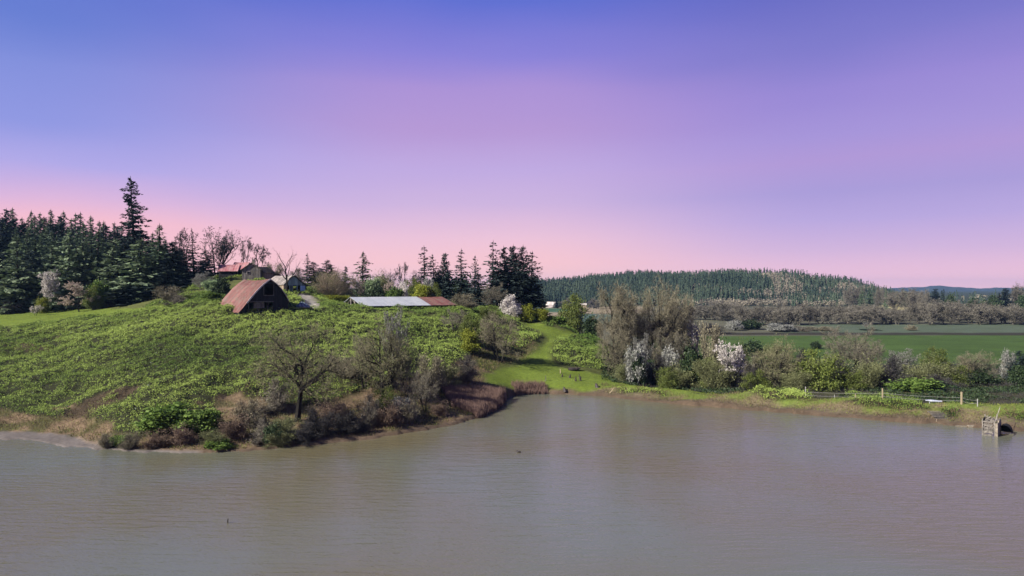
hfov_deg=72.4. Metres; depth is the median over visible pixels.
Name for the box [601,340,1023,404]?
undergrowth
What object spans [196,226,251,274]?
tree
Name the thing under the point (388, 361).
bare tree
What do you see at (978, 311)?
bare tree
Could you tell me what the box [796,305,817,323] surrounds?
bare tree
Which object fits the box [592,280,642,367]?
bare tree
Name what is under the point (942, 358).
shrub
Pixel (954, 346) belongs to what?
field
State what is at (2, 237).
conifer
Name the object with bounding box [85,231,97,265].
conifer
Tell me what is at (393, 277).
tree
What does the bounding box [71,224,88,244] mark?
conifer
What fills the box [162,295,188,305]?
shrub
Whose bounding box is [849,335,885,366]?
bare tree
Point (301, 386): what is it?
bare tree
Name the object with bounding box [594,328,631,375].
bare tree
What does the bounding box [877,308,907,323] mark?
bare tree
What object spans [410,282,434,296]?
shrub
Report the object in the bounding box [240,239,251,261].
tree
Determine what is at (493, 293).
bare tree
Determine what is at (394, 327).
bare tree
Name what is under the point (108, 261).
conifer
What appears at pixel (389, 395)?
shrub
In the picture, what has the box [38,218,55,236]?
conifer
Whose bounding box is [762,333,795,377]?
shrub
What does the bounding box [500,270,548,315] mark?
conifer
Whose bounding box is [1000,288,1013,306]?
tree
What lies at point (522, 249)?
conifer
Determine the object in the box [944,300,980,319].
bare tree
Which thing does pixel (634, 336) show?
bare tree
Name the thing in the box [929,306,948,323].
bare tree
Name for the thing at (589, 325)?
shrub
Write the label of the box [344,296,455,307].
cattle shed
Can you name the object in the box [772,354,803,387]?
shrub
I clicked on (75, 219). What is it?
conifer
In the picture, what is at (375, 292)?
shrub
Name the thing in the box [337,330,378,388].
bare tree
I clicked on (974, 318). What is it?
bare tree
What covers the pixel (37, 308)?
blossom tree
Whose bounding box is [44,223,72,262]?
conifer
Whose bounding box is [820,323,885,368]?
bare tree
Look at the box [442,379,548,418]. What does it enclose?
reeds
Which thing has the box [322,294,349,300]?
shrub
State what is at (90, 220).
conifer
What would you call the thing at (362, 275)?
conifer
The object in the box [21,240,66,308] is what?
conifer
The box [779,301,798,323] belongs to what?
bare tree
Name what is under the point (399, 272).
tree
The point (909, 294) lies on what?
tree
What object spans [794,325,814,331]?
shrub
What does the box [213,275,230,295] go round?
shrub
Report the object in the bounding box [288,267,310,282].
shrub
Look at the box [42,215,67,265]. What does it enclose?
conifer
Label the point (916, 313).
bare tree
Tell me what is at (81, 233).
conifer
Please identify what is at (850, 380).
shrub
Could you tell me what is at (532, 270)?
conifer
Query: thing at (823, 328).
shrub
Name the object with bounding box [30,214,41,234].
conifer
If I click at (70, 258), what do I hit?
conifer
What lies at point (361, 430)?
shrub
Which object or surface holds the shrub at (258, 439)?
on the ground at (541, 340)
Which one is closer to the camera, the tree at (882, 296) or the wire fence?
the wire fence
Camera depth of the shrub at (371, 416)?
106.83 m
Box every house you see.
[218,264,239,278]
[233,262,249,274]
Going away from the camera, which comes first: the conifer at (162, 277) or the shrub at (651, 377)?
the shrub at (651, 377)
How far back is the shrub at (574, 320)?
219.71 m
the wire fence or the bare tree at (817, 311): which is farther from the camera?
the bare tree at (817, 311)
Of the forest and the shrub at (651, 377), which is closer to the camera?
the shrub at (651, 377)
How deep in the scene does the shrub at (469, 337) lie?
156.10 m
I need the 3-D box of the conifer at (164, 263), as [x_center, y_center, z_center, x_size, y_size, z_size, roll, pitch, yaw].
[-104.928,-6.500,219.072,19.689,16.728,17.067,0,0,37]
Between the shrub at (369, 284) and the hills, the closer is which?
the shrub at (369, 284)
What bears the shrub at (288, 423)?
on the ground at (541, 340)
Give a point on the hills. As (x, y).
(945, 288)
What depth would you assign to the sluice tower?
104.56 m
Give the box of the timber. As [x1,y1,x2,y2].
[956,425,973,426]
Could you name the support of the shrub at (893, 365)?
on the ground at (541, 340)
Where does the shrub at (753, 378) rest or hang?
on the ground at (541, 340)
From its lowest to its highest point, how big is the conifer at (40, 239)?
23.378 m
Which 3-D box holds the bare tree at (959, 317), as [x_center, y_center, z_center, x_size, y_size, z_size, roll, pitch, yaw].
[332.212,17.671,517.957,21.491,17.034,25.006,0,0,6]
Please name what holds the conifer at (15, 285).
on the ground at (541, 340)
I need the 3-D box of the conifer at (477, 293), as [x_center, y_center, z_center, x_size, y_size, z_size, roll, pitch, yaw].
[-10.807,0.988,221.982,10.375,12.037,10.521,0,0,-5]
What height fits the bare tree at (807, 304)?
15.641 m
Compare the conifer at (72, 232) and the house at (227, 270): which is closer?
the house at (227, 270)
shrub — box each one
[0,302,28,313]
[32,296,50,312]
[82,284,105,310]
[84,279,112,308]
[94,433,116,449]
[99,300,119,307]
[108,433,132,446]
[116,430,145,449]
[129,401,198,431]
[138,425,173,449]
[146,285,186,300]
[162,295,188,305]
[163,419,200,446]
[175,407,224,434]
[198,292,225,298]
[198,427,230,445]
[201,277,216,291]
[201,438,236,449]
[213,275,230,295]
[214,406,255,441]
[227,395,271,428]
[246,418,271,446]
[258,374,292,415]
[260,422,289,444]
[262,427,295,449]
[264,263,286,276]
[265,412,302,436]
[287,423,326,447]
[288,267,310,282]
[297,403,344,439]
[303,266,362,296]
[306,393,353,426]
[312,356,341,367]
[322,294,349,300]
[323,355,368,378]
[328,409,363,434]
[349,421,373,433]
[355,393,380,427]
[363,274,380,293]
[363,283,386,296]
[369,383,397,413]
[371,397,408,429]
[372,270,395,290]
[384,285,403,296]
[388,395,411,416]
[395,400,424,424]
[398,281,408,296]
[403,276,421,296]
[408,347,449,389]
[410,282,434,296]
[423,276,434,287]
[426,359,462,385]
[428,282,441,296]
[429,398,450,416]
[430,269,452,290]
[445,273,481,301]
[449,292,483,308]
[453,353,481,381]
[457,314,482,341]
[458,328,480,352]
[478,304,500,318]
[498,293,522,316]
[518,303,535,321]
[534,306,549,320]
[547,315,566,323]
[556,291,593,332]
[581,312,602,336]
[608,358,628,382]
[623,341,648,385]
[629,348,645,385]
[631,333,653,384]
[640,353,673,387]
[656,359,700,388]
[656,366,681,388]
[662,344,680,373]
[678,340,705,387]
[687,349,743,389]
[688,315,730,367]
[693,355,719,388]
[698,323,733,333]
[724,320,743,330]
[728,337,755,383]
[733,366,770,390]
[736,338,765,356]
[738,369,772,391]
[739,352,773,388]
[740,318,764,328]
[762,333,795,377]
[766,323,796,331]
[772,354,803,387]
[777,365,816,391]
[787,347,849,391]
[789,347,813,368]
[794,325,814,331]
[799,326,840,330]
[810,341,822,348]
[814,344,847,366]
[829,359,859,385]
[835,367,870,390]
[839,351,891,389]
[872,354,916,382]
[872,368,916,389]
[881,376,945,392]
[894,354,958,384]
[904,324,919,330]
[915,345,952,369]
[926,372,972,387]
[937,380,963,390]
[939,360,974,388]
[940,361,979,388]
[964,367,1005,385]
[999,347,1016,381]
[1005,363,1023,384]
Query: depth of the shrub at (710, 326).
397.53 m
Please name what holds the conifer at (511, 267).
on the ground at (541, 340)
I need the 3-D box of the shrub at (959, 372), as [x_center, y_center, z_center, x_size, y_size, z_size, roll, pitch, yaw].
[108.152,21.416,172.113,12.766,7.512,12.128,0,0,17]
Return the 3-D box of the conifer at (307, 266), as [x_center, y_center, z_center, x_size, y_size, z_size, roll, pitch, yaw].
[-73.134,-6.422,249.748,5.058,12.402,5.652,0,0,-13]
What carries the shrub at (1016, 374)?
on the ground at (541, 340)
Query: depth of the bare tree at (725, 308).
560.00 m
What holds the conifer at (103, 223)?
on the ground at (541, 340)
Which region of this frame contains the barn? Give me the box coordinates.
[221,279,288,316]
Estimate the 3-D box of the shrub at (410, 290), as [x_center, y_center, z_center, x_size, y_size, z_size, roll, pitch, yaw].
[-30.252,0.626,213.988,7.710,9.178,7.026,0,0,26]
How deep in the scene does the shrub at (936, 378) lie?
156.43 m
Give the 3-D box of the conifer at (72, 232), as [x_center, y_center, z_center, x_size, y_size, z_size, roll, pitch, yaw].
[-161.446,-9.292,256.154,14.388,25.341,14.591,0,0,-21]
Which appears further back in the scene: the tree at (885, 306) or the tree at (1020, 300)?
the tree at (885, 306)
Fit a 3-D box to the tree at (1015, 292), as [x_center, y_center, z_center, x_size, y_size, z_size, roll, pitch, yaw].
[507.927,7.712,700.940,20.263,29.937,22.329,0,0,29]
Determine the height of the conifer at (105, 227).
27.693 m
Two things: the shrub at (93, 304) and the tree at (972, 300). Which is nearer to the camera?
the shrub at (93, 304)
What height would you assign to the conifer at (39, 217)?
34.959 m
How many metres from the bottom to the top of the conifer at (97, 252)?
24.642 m
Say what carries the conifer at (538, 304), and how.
on the ground at (541, 340)
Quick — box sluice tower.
[982,408,1012,436]
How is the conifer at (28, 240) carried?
on the ground at (541, 340)
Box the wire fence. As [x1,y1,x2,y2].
[805,387,977,406]
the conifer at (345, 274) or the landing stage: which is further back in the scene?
the conifer at (345, 274)
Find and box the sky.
[0,0,1023,288]
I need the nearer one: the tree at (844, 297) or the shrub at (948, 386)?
the shrub at (948, 386)
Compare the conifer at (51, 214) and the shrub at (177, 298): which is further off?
the conifer at (51, 214)
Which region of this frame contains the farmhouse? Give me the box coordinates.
[271,275,310,291]
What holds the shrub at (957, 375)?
on the ground at (541, 340)
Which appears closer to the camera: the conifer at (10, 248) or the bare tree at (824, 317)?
the conifer at (10, 248)
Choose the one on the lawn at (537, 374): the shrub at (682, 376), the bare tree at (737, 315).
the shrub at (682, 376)
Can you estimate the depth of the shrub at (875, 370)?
155.70 m
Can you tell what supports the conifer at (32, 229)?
on the ground at (541, 340)
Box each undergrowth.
[0,312,1022,449]
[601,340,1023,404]
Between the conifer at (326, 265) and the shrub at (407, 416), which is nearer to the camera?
the shrub at (407, 416)
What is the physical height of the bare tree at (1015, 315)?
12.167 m
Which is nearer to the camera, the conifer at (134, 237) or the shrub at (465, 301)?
the shrub at (465, 301)
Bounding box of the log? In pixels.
[568,366,580,370]
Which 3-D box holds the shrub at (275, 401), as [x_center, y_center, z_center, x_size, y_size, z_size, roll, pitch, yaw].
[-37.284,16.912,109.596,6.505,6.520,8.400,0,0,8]
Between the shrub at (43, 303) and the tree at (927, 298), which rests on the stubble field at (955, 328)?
the tree at (927, 298)
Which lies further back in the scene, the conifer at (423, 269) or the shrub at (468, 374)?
the conifer at (423, 269)
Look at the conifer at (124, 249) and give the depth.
220.03 m
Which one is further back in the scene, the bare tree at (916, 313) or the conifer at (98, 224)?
the bare tree at (916, 313)
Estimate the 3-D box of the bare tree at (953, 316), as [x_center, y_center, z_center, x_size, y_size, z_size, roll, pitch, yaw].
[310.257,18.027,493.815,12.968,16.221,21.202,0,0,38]
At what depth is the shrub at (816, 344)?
299.00 m
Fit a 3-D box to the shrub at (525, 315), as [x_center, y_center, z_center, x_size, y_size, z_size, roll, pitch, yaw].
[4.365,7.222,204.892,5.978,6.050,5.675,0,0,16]
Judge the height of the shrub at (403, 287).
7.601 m
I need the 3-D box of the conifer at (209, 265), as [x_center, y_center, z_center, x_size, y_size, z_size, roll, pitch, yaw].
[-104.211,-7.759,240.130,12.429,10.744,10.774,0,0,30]
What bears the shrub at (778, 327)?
on the ground at (541, 340)
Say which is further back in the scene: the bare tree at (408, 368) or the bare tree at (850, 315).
the bare tree at (850, 315)
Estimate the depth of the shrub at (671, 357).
161.92 m
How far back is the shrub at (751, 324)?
436.40 m
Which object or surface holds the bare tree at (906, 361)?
on the ground at (541, 340)
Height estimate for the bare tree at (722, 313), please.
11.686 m
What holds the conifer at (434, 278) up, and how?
on the ground at (541, 340)
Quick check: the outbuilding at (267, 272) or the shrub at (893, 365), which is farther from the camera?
the outbuilding at (267, 272)
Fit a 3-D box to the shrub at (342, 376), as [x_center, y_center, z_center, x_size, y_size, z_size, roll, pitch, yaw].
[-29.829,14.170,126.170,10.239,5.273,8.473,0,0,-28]
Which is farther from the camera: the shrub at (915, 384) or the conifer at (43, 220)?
the conifer at (43, 220)
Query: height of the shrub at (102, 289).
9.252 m
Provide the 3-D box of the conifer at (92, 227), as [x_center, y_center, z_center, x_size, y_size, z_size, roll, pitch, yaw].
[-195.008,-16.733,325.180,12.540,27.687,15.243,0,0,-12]
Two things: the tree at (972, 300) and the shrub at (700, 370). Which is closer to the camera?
the shrub at (700, 370)
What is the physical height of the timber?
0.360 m
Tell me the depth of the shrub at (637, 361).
154.52 m
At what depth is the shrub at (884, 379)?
155.70 m
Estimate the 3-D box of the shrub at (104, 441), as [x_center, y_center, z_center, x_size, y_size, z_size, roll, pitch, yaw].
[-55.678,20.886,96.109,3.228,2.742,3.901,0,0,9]
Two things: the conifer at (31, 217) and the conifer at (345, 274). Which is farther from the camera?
the conifer at (31, 217)
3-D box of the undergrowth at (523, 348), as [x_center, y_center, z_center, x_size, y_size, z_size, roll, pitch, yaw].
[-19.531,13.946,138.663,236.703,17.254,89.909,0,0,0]
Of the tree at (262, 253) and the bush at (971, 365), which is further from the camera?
the tree at (262, 253)
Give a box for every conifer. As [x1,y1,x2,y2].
[0,208,18,228]
[0,217,16,238]
[0,222,15,265]
[0,227,11,279]
[0,235,44,314]
[0,253,26,312]
[2,239,24,272]
[5,219,21,252]
[7,207,18,228]
[7,227,21,265]
[14,230,33,279]
[14,250,49,303]
[17,222,30,251]
[18,228,38,274]
[19,233,44,290]
[20,234,45,273]
[21,210,33,231]
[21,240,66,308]
[22,222,38,255]
[29,225,42,258]
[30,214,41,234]
[31,232,95,309]
[35,214,41,231]
[36,218,49,243]
[38,217,48,242]
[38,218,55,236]
[38,225,53,265]
[41,232,63,275]
[42,210,56,235]
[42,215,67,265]
[42,222,61,258]
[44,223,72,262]
[47,237,64,271]
[56,210,72,233]
[58,241,105,307]
[59,230,78,280]
[63,235,87,270]
[66,219,81,240]
[67,212,80,237]
[68,228,114,297]
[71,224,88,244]
[72,244,91,280]
[75,211,86,241]
[75,239,133,304]
[77,224,87,241]
[81,215,97,242]
[84,229,96,251]
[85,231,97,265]
[87,223,95,242]
[91,243,146,287]
[92,240,107,271]
[93,224,112,257]
[94,221,101,249]
[94,243,117,279]
[97,221,105,240]
[101,239,176,303]
[101,280,151,304]
[104,230,121,270]
[105,176,157,281]
[114,260,166,298]
[130,223,179,280]
[131,270,192,294]
[151,242,207,287]
[176,239,212,280]
[192,251,218,278]
[301,254,312,282]
[304,262,323,284]
[317,260,332,288]
[341,266,351,294]
[345,252,372,296]
[413,247,431,284]
[425,254,441,289]
[446,249,472,300]
[464,256,482,299]
[465,272,490,306]
[482,242,500,300]
[483,261,517,306]
[486,246,515,291]
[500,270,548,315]
[503,245,530,300]
[503,254,520,281]
[509,247,535,291]
[517,252,545,308]
[527,275,552,315]
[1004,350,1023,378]
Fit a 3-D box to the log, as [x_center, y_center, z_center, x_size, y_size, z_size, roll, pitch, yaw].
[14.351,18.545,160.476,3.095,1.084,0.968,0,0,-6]
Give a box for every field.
[544,308,1023,363]
[545,303,1023,332]
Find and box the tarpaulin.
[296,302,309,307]
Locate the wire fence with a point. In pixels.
(897, 394)
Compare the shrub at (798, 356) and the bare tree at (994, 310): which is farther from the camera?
the bare tree at (994, 310)
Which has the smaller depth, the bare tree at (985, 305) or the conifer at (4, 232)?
the conifer at (4, 232)
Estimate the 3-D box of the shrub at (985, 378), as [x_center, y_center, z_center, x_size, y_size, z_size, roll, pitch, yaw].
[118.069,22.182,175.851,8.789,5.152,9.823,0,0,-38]
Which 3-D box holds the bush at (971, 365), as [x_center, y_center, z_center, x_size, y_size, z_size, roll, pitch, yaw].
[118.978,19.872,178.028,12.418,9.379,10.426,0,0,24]
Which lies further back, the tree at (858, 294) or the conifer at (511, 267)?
the tree at (858, 294)
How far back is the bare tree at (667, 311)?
173.77 m
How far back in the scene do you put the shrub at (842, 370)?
160.68 m
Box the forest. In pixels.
[529,267,1022,306]
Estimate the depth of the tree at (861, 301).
817.92 m
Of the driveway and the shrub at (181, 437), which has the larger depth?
the driveway
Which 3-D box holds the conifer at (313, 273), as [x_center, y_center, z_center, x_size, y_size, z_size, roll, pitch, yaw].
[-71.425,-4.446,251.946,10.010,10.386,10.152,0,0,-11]
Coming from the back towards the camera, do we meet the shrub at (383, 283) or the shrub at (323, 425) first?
the shrub at (383, 283)
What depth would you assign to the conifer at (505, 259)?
231.49 m
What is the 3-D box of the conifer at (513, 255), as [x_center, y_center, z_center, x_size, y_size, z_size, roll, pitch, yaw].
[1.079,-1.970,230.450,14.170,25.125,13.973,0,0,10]
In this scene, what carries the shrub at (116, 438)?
on the ground at (541, 340)
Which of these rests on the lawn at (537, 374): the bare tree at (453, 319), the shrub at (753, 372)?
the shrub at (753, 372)
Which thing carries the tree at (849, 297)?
on the ground at (541, 340)
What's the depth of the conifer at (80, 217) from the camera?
399.62 m
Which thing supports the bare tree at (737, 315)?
on the ground at (541, 340)
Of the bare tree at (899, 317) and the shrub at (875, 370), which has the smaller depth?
the shrub at (875, 370)
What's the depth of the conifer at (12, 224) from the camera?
284.29 m
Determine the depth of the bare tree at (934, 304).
499.95 m
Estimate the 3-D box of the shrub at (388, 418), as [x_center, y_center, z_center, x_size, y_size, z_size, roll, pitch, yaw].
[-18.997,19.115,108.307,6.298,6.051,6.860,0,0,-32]
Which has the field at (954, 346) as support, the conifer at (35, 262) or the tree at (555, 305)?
the tree at (555, 305)
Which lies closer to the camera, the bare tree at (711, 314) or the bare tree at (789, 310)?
the bare tree at (789, 310)
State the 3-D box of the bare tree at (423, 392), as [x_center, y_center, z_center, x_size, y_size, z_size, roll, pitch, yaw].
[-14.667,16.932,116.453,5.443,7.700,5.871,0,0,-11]
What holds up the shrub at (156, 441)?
on the ground at (541, 340)
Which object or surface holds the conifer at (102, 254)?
on the ground at (541, 340)
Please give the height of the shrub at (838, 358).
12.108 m
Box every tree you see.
[29,305,42,315]
[37,267,62,311]
[57,281,99,311]
[172,227,198,273]
[191,271,214,290]
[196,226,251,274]
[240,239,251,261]
[244,318,353,421]
[248,243,270,266]
[273,250,299,292]
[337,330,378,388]
[347,276,365,296]
[353,314,415,396]
[375,269,399,288]
[378,305,410,356]
[381,280,393,292]
[390,342,420,400]
[395,263,408,287]
[406,270,422,285]
[408,369,439,411]
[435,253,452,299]
[439,308,467,332]
[474,307,519,361]
[481,282,508,305]
[552,299,559,307]
[588,297,605,308]
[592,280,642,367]
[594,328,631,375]
[612,283,664,361]
[632,276,695,366]
[652,330,687,369]
[662,292,702,371]
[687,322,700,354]
[688,305,706,318]
[698,304,714,319]
[704,301,731,319]
[708,301,732,319]
[711,307,735,320]
[712,339,745,387]
[726,301,748,319]
[733,302,764,321]
[741,334,805,388]
[751,306,775,323]
[762,306,773,323]
[767,306,791,322]
[770,303,783,309]
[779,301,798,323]
[784,307,806,324]
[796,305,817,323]
[800,302,825,317]
[808,303,835,323]
[817,309,842,323]
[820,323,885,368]
[829,304,847,322]
[836,302,858,322]
[837,309,867,323]
[841,284,853,306]
[846,284,858,306]
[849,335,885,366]
[852,306,866,322]
[854,286,866,304]
[855,304,880,324]
[856,303,884,316]
[857,287,866,307]
[865,288,871,305]
[868,309,898,323]
[870,285,875,306]
[873,287,881,305]
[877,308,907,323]
[881,287,889,308]
[881,289,892,304]
[883,348,919,371]
[884,289,909,309]
[887,307,911,324]
[894,288,915,307]
[905,301,921,322]
[906,290,926,306]
[906,300,928,323]
[912,298,946,323]
[918,304,945,324]
[921,288,930,304]
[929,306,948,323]
[930,288,942,305]
[940,300,969,316]
[943,302,961,324]
[944,292,955,305]
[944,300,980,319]
[948,301,971,322]
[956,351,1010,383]
[957,303,977,322]
[966,295,980,307]
[970,304,990,324]
[970,304,994,324]
[976,300,996,311]
[980,293,1004,307]
[984,304,1007,323]
[995,303,1021,323]
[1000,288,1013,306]
[1002,308,1023,324]
[1007,303,1023,322]
[1010,283,1023,303]
[1014,293,1023,309]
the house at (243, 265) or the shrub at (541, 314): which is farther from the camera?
the house at (243, 265)
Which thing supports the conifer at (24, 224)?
on the ground at (541, 340)
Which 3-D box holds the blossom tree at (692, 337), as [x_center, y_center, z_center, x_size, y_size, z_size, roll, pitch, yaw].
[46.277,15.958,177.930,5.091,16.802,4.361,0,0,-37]
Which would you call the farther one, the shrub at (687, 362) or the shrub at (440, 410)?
the shrub at (687, 362)
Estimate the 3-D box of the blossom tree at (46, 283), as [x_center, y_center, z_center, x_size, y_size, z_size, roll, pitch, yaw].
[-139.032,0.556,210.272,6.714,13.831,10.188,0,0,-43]
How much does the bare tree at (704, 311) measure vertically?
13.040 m
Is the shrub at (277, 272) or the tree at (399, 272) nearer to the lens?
the shrub at (277, 272)
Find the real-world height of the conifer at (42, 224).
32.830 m
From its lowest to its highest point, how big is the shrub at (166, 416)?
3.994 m
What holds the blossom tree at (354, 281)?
on the ground at (541, 340)
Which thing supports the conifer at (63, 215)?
on the ground at (541, 340)
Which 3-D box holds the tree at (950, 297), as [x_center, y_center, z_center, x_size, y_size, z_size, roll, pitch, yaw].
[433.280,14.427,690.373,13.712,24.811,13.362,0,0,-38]
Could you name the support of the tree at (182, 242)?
on the ground at (541, 340)
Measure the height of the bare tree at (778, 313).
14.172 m
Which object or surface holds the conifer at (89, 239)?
on the ground at (541, 340)
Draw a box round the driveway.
[300,294,320,308]
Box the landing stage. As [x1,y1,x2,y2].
[927,411,950,421]
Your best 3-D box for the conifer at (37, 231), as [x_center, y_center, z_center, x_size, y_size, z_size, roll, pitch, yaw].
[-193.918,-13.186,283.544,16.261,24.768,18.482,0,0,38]
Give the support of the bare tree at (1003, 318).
on the ground at (541, 340)
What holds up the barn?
on the ground at (541, 340)
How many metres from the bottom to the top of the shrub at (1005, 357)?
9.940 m
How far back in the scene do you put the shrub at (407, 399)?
111.47 m
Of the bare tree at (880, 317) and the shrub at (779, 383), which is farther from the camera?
the bare tree at (880, 317)
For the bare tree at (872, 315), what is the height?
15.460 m
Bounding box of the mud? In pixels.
[0,387,1023,452]
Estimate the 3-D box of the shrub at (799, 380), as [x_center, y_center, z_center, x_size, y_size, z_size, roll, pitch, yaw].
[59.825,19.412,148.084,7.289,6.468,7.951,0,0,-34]
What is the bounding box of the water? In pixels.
[0,394,1023,575]
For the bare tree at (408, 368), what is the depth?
120.36 m
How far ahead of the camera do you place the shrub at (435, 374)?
128.35 m
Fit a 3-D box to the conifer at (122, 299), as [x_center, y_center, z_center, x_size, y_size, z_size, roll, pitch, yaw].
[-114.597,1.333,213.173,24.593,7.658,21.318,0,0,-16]
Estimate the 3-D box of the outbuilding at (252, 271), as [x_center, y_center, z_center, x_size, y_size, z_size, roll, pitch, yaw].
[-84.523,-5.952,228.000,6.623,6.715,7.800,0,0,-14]
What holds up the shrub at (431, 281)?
on the ground at (541, 340)
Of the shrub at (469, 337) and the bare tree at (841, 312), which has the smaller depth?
the shrub at (469, 337)
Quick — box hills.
[879,285,1019,291]
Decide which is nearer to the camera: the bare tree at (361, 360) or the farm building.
the bare tree at (361, 360)
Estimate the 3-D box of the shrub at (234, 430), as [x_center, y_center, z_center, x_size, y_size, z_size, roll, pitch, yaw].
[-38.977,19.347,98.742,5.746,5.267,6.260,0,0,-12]
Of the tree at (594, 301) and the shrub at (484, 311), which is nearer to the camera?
the shrub at (484, 311)
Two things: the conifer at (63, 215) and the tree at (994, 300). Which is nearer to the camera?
the conifer at (63, 215)
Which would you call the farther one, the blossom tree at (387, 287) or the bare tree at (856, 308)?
the bare tree at (856, 308)
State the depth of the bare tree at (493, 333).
157.24 m
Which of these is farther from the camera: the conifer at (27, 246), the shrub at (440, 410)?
the conifer at (27, 246)
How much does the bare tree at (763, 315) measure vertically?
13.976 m
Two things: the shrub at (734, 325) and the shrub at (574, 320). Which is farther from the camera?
the shrub at (734, 325)
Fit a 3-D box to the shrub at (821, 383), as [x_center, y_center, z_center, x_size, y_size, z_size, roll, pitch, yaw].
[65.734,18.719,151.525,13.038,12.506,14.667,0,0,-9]
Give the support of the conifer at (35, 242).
on the ground at (541, 340)
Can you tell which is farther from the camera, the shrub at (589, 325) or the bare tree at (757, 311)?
the bare tree at (757, 311)
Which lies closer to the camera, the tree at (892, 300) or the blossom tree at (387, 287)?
the blossom tree at (387, 287)
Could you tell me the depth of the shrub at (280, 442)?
96.38 m
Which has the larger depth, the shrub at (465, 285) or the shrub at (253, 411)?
the shrub at (465, 285)
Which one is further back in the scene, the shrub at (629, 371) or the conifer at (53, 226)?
the conifer at (53, 226)
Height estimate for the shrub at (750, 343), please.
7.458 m
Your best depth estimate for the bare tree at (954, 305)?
568.96 m
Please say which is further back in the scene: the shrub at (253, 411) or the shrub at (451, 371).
the shrub at (451, 371)
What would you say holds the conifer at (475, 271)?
on the ground at (541, 340)
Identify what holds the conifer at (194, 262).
on the ground at (541, 340)
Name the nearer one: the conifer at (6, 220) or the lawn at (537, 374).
the lawn at (537, 374)
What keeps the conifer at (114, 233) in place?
on the ground at (541, 340)
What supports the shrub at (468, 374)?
on the ground at (541, 340)
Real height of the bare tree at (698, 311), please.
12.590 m
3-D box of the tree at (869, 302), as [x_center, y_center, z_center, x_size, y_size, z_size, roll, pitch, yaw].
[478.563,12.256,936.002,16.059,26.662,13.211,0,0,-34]
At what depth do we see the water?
72.13 m
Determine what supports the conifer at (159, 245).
on the ground at (541, 340)
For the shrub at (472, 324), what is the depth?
162.34 m
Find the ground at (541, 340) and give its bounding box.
[0,276,1023,450]
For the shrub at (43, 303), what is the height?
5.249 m
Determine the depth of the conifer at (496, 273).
225.58 m
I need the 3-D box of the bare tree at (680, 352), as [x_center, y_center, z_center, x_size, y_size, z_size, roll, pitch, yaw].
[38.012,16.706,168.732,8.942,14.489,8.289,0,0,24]
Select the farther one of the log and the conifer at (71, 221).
the conifer at (71, 221)
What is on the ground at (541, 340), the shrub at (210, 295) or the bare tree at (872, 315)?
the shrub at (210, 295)
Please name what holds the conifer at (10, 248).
on the ground at (541, 340)
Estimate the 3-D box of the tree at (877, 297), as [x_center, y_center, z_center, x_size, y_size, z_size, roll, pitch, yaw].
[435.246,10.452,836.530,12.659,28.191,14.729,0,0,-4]
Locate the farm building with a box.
[546,302,555,307]
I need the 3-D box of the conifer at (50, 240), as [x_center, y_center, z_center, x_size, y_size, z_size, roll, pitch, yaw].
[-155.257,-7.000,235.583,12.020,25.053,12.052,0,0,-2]
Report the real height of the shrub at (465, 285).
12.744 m
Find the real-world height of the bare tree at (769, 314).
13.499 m
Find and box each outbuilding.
[241,259,261,279]
[258,266,274,278]
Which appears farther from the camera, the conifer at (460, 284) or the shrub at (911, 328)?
the shrub at (911, 328)
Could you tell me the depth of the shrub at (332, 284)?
204.88 m
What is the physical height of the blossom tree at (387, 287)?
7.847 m
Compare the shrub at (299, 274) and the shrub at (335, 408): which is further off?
the shrub at (299, 274)
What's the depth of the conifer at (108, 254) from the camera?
235.66 m
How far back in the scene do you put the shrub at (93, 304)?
203.42 m
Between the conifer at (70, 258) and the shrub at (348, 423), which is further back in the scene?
the conifer at (70, 258)
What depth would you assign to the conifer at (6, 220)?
325.69 m
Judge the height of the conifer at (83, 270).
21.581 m
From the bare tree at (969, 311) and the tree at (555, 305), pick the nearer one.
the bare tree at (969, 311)
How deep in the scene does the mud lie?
111.57 m
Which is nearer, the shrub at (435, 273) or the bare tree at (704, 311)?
the shrub at (435, 273)
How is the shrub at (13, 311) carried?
on the lawn at (537, 374)
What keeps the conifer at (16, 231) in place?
on the ground at (541, 340)
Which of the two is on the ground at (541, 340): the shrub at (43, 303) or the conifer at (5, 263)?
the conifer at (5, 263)
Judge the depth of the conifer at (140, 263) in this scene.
211.32 m
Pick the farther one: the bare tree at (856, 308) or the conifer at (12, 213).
the bare tree at (856, 308)
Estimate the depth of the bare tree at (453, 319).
166.34 m
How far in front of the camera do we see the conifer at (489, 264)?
228.77 m
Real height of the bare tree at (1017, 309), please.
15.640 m
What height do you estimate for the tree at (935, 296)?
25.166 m
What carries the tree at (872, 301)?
on the ground at (541, 340)
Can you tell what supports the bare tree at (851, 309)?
on the ground at (541, 340)
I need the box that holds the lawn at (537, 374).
[0,304,741,393]
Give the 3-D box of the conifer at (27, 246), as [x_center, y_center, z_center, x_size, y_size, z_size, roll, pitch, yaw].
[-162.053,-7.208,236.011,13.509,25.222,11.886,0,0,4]
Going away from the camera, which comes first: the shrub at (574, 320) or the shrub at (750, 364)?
the shrub at (750, 364)

